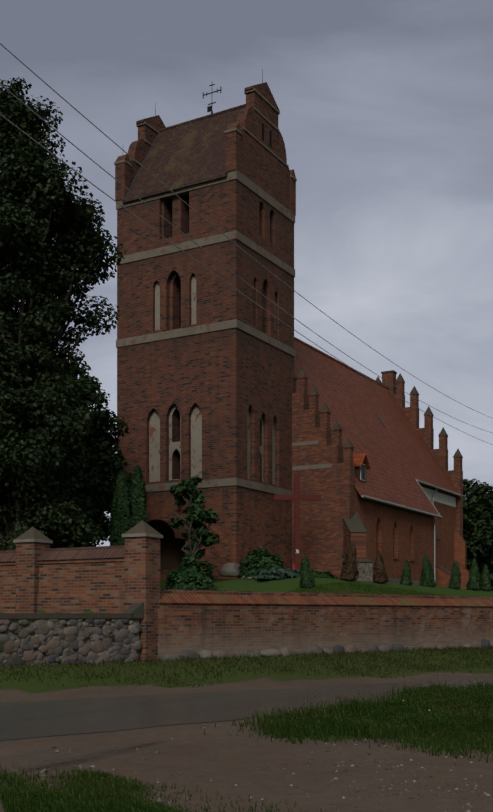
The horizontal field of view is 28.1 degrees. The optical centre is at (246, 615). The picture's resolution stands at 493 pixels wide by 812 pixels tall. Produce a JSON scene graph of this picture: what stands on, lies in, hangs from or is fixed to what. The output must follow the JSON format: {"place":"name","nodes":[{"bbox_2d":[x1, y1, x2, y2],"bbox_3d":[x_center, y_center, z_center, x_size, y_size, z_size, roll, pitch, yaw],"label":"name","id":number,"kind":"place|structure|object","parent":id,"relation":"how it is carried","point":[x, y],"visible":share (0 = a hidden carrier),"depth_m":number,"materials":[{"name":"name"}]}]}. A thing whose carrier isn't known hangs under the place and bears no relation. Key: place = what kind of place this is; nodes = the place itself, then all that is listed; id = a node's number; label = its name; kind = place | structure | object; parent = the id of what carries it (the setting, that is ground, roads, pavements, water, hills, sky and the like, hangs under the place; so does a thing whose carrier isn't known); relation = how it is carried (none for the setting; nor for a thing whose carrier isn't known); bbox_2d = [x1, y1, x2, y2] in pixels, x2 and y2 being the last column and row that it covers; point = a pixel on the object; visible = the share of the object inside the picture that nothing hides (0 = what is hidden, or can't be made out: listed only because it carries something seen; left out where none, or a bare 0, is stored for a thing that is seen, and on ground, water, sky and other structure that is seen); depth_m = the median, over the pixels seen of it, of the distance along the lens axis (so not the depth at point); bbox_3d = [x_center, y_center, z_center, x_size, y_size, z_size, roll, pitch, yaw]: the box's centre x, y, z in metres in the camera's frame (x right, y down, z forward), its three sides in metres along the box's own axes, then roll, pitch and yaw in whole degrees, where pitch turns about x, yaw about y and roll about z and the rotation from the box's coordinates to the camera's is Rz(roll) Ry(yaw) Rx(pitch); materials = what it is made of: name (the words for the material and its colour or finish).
{"place":"outdoors","nodes":[
{"label":"outdoors","id":0,"kind":"place"},
{"bbox_2d":[0,762,337,811],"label":"grass","id":1,"kind":"structure","parent":0,"point":[104,788],"depth_m":9.01,"materials":[{"name":"green plant"}]},
{"bbox_2d":[0,43,491,444],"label":"wires","id":2,"kind":"object","parent":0,"point":[193,241],"visible":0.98,"depth_m":14.48,"materials":[{"name":"grey metal"}]},
{"bbox_2d":[0,578,492,811],"bbox_3d":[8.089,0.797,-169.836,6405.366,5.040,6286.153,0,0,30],"label":"ground","id":3,"kind":"structure","parent":0,"point":[270,778],"depth_m":11.88,"materials":[{"name":"brown soil"}]},
{"bbox_2d":[0,77,125,550],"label":"tree","id":4,"kind":"object","parent":3,"relation":"on","point":[31,176],"depth_m":33.43,"materials":[{"name":"green plant"}]},
{"bbox_2d":[0,618,141,666],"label":"stone wall","id":5,"kind":"structure","parent":3,"relation":"on","point":[68,640],"depth_m":22.85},
{"bbox_2d":[55,363,131,547],"bbox_3d":[-8.951,-6.405,46.533,7.237,11.653,7.160,0,0,30],"label":"tree","id":6,"kind":"object","parent":3,"relation":"on","point":[105,470],"depth_m":45.80,"materials":[{"name":"green plant"}]},
{"bbox_2d":[108,471,131,545],"bbox_3d":[-5.070,-2.941,39.703,1.331,5.775,1.357,0,0,30],"label":"tall thuja","id":7,"kind":"object","parent":3,"relation":"on","point":[122,498],"depth_m":39.41,"materials":[{"name":"green plant"}]},
{"bbox_2d":[129,465,146,526],"bbox_3d":[-4.544,-3.158,40.498,1.412,6.078,1.397,0,0,30],"label":"tall thuja","id":8,"kind":"object","parent":3,"relation":"on","point":[137,487],"depth_m":40.25,"materials":[{"name":"green plant"}]},
{"bbox_2d":[164,553,214,589],"bbox_3d":[-2.401,-1.688,42.261,2.239,1.941,2.274,0,0,72],"label":"bush","id":9,"kind":"object","parent":3,"relation":"on","point":[193,573],"visible":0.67,"depth_m":41.75,"materials":[{"name":"green plant"}]},
{"bbox_2d":[168,476,220,560],"bbox_3d":[-2.354,-3.432,43.224,2.379,5.553,2.153,0,0,30],"label":"young tree","id":10,"kind":"object","parent":3,"relation":"on","point":[180,489],"depth_m":43.05,"materials":[{"name":"green plant"}]},
{"bbox_2d":[117,179,293,568],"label":"church tower","id":11,"kind":"structure","parent":3,"relation":"on","point":[212,405],"depth_m":49.74,"materials":[{"name":"red brick"}]},
{"bbox_2d":[147,496,186,569],"bbox_3d":[-4.162,-3.410,49.242,3.000,5.175,2.100,0,0,30],"label":"doorway","id":12,"kind":"object","parent":11,"relation":"in","point":[172,544],"visible":0.25,"depth_m":50.10,"materials":[{"name":"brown wood"}]},
{"bbox_2d":[114,69,296,579],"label":"tower trim","id":13,"kind":"structure","parent":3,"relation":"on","point":[243,144],"depth_m":50.45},
{"bbox_2d":[218,562,241,576],"bbox_3d":[-0.704,-2.139,46.342,1.143,0.712,1.525,0,0,30],"label":"boulder","id":14,"kind":"object","parent":3,"relation":"on","point":[229,570],"visible":0.83,"depth_m":45.83,"materials":[{"name":"grey stone"}]},
{"bbox_2d":[0,520,492,663],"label":"boundary walls","id":15,"kind":"structure","parent":3,"relation":"on","point":[38,573],"depth_m":26.30,"materials":[{"name":"brick"}]},
{"bbox_2d":[0,643,492,687],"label":"verge grass","id":16,"kind":"structure","parent":3,"relation":"on","point":[373,655],"depth_m":25.28,"materials":[{"name":"green plant"}]},
{"bbox_2d":[3,724,492,811],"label":"pebbles","id":17,"kind":"object","parent":3,"relation":"on","point":[358,791],"visible":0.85,"depth_m":10.25,"materials":[{"name":"stone"}]},
{"bbox_2d":[238,546,283,579],"bbox_3d":[0.730,-2.411,45.854,2.227,1.646,2.196,0,0,74],"label":"round shrub","id":18,"kind":"object","parent":3,"relation":"on","point":[259,559],"depth_m":45.27,"materials":[{"name":"green plant"}]},
{"bbox_2d":[253,566,300,579],"bbox_3d":[1.471,-1.899,44.778,2.335,0.676,3.769,0,0,30],"label":"low shrub","id":19,"kind":"object","parent":3,"relation":"on","point":[277,572],"visible":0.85,"depth_m":43.80,"materials":[{"name":"green plant"}]},
{"bbox_2d":[273,473,320,569],"bbox_3d":[2.567,-4.298,49.826,2.400,5.750,0.220,0,0,-1],"label":"cross","id":20,"kind":"object","parent":3,"relation":"on","point":[296,497],"visible":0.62,"depth_m":49.72,"materials":[{"name":"brown wood"}]},
{"bbox_2d":[312,570,338,578],"bbox_3d":[3.452,-1.890,47.804,1.718,0.609,3.545,0,0,30],"label":"low shrub","id":21,"kind":"object","parent":3,"relation":"on","point":[321,574],"visible":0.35,"depth_m":47.44,"materials":[{"name":"green plant"}]},
{"bbox_2d":[163,639,492,659],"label":"wall foot stones","id":22,"kind":"object","parent":3,"relation":"on","point":[285,651],"depth_m":28.41,"materials":[{"name":"stone"}]},
{"bbox_2d":[339,543,358,581],"bbox_3d":[4.581,-2.302,44.528,0.958,1.959,0.969,0,0,30],"label":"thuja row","id":23,"kind":"object","parent":3,"relation":"on","point":[351,554],"depth_m":44.36,"materials":[{"name":"brown plant"}]},
{"bbox_2d":[288,581,445,595],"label":"lawn grass","id":24,"kind":"structure","parent":3,"relation":"on","point":[384,588],"depth_m":42.24,"materials":[{"name":"green plant"}]},
{"bbox_2d":[299,556,314,587],"bbox_3d":[2.530,-1.710,41.600,0.694,1.613,0.722,0,0,30],"label":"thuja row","id":25,"kind":"object","parent":24,"relation":"on","point":[307,582],"depth_m":41.45,"materials":[{"name":"green plant"}]},
{"bbox_2d":[292,337,469,588],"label":"nave","id":26,"kind":"structure","parent":3,"relation":"on","point":[362,435],"depth_m":59.29,"materials":[{"name":"brick"}]},
{"bbox_2d":[373,550,388,583],"bbox_3d":[6.433,-2.229,47.349,0.863,1.812,0.856,0,0,30],"label":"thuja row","id":27,"kind":"object","parent":3,"relation":"on","point":[379,564],"depth_m":47.24,"materials":[{"name":"brown plant"}]},
{"bbox_2d":[355,490,433,580],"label":"wall","id":28,"kind":"structure","parent":3,"relation":"on","point":[403,535],"depth_m":57.35,"materials":[{"name":"brick"}]},
{"bbox_2d":[399,560,412,585],"bbox_3d":[8.335,-2.103,51.273,0.679,1.560,0.707,0,0,30],"label":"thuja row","id":29,"kind":"object","parent":3,"relation":"on","point":[406,575],"depth_m":51.07,"materials":[{"name":"green plant"}]},
{"bbox_2d":[419,554,436,586],"bbox_3d":[10.125,-2.352,54.702,0.985,2.057,0.960,0,0,30],"label":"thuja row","id":30,"kind":"object","parent":3,"relation":"on","point":[426,573],"depth_m":54.44,"materials":[{"name":"green plant"}]},
{"bbox_2d":[448,561,461,588],"bbox_3d":[12.200,-2.251,57.611,0.769,1.856,0.788,0,0,30],"label":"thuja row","id":31,"kind":"object","parent":3,"relation":"on","point":[456,582],"depth_m":57.43,"materials":[{"name":"green plant"}]},
{"bbox_2d":[466,558,480,590],"bbox_3d":[13.976,-2.428,60.737,0.898,2.209,0.924,0,0,30],"label":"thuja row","id":32,"kind":"object","parent":3,"relation":"on","point":[474,574],"depth_m":60.59,"materials":[{"name":"green plant"}]},
{"bbox_2d":[463,479,492,590],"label":"tree","id":33,"kind":"object","parent":3,"relation":"on","point":[478,517],"depth_m":77.37,"materials":[{"name":"green plant"}]},
{"bbox_2d":[479,564,490,590],"bbox_3d":[15.434,-2.334,63.562,0.822,1.963,0.808,0,0,30],"label":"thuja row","id":34,"kind":"object","parent":3,"relation":"on","point":[485,580],"depth_m":63.38,"materials":[{"name":"green plant"}]},
{"bbox_2d":[0,679,492,740],"bbox_3d":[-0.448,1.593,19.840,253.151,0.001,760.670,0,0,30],"label":"road","id":35,"kind":"structure","parent":0,"point":[27,719],"depth_m":16.98,"materials":[{"name":"grey asphalt"}]},
{"bbox_2d":[0,717,256,740],"bbox_3d":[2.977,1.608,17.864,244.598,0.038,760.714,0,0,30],"label":"road edge","id":36,"kind":"object","parent":35,"relation":"on","point":[127,729],"visible":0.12,"depth_m":13.62,"materials":[{"name":"asphalt"}]},
{"bbox_2d":[0,0,492,545],"label":"sky","id":37,"kind":"structure","parent":0,"point":[385,118],"materials":[{"name":"grey"}]},
{"bbox_2d":[199,677,492,752],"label":"grass","id":38,"kind":"structure","parent":0,"point":[468,708],"depth_m":14.36,"materials":[{"name":"green plant"}]},
{"bbox_2d":[365,718,492,762],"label":"grass","id":39,"kind":"structure","parent":0,"point":[475,742],"depth_m":12.53,"materials":[{"name":"green plant"}]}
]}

